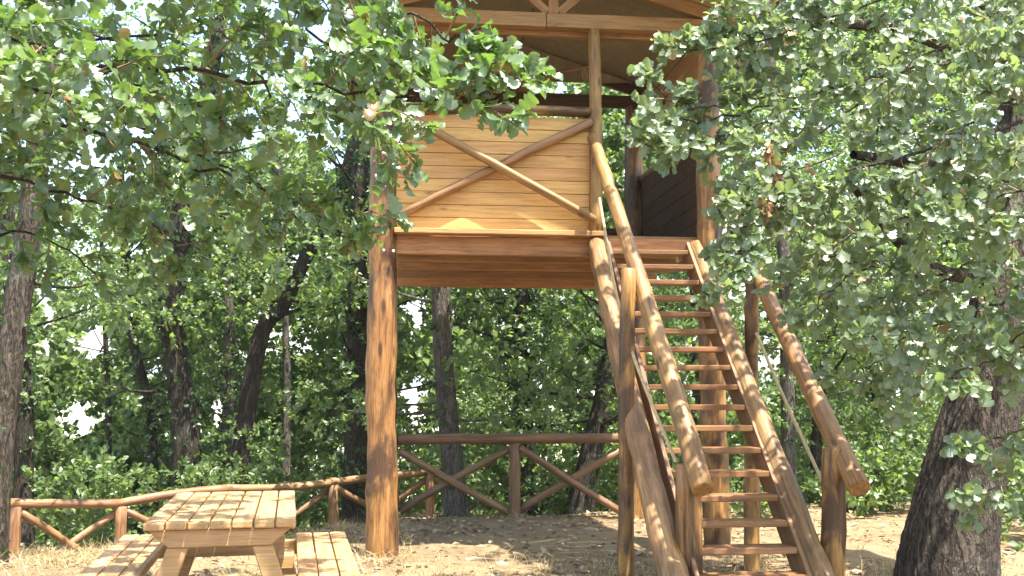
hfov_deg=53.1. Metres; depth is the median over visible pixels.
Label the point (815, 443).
oak tree
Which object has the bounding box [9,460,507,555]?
log fence
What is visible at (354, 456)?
oak tree
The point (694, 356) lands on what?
oak tree
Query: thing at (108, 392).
oak tree
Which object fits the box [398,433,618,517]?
log fence
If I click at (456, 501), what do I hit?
oak tree
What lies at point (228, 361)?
oak tree
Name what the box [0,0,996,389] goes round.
sky
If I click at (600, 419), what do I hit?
oak tree
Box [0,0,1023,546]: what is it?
woodland
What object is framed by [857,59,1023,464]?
oak tree
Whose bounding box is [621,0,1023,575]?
oak tree
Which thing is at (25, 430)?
oak tree
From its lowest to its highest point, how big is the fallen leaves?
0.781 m
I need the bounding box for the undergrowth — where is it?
[12,369,1023,550]
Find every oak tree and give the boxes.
[0,0,208,562]
[0,0,562,338]
[0,140,199,549]
[0,183,222,545]
[46,0,308,489]
[61,81,290,533]
[74,84,345,484]
[160,70,347,482]
[186,29,401,483]
[210,0,501,525]
[269,84,594,517]
[397,79,668,516]
[441,92,757,514]
[604,25,830,436]
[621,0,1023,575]
[643,30,960,479]
[698,137,956,495]
[728,31,966,473]
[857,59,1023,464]
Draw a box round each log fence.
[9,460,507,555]
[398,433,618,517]
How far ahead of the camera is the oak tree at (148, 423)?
16.79 m
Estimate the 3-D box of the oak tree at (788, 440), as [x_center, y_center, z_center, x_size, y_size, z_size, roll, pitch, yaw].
[3.813,-0.486,14.048,4.226,7.093,4.046,1,-6,-6]
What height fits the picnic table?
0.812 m
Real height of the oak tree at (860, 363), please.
8.027 m
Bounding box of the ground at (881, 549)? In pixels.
[0,386,1023,575]
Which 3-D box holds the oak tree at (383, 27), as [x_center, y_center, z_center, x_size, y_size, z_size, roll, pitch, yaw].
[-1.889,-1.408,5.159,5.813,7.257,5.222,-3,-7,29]
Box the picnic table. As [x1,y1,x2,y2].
[76,491,359,575]
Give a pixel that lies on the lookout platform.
(486, 208)
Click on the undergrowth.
(883, 493)
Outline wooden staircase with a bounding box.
[587,133,870,575]
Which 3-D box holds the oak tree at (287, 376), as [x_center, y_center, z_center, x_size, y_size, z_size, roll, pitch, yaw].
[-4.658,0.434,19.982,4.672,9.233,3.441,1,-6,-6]
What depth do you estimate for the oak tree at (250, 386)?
16.68 m
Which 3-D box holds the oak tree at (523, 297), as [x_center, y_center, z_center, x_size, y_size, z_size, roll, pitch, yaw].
[0.181,0.086,15.716,4.648,7.154,3.726,1,-6,-6]
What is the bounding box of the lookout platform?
[337,0,781,558]
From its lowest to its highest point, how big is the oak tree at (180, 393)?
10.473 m
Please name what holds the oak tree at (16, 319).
on the ground at (881, 549)
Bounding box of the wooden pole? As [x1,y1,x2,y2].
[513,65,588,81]
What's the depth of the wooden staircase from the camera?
7.83 m
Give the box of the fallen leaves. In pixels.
[0,502,1023,575]
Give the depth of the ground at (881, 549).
10.13 m

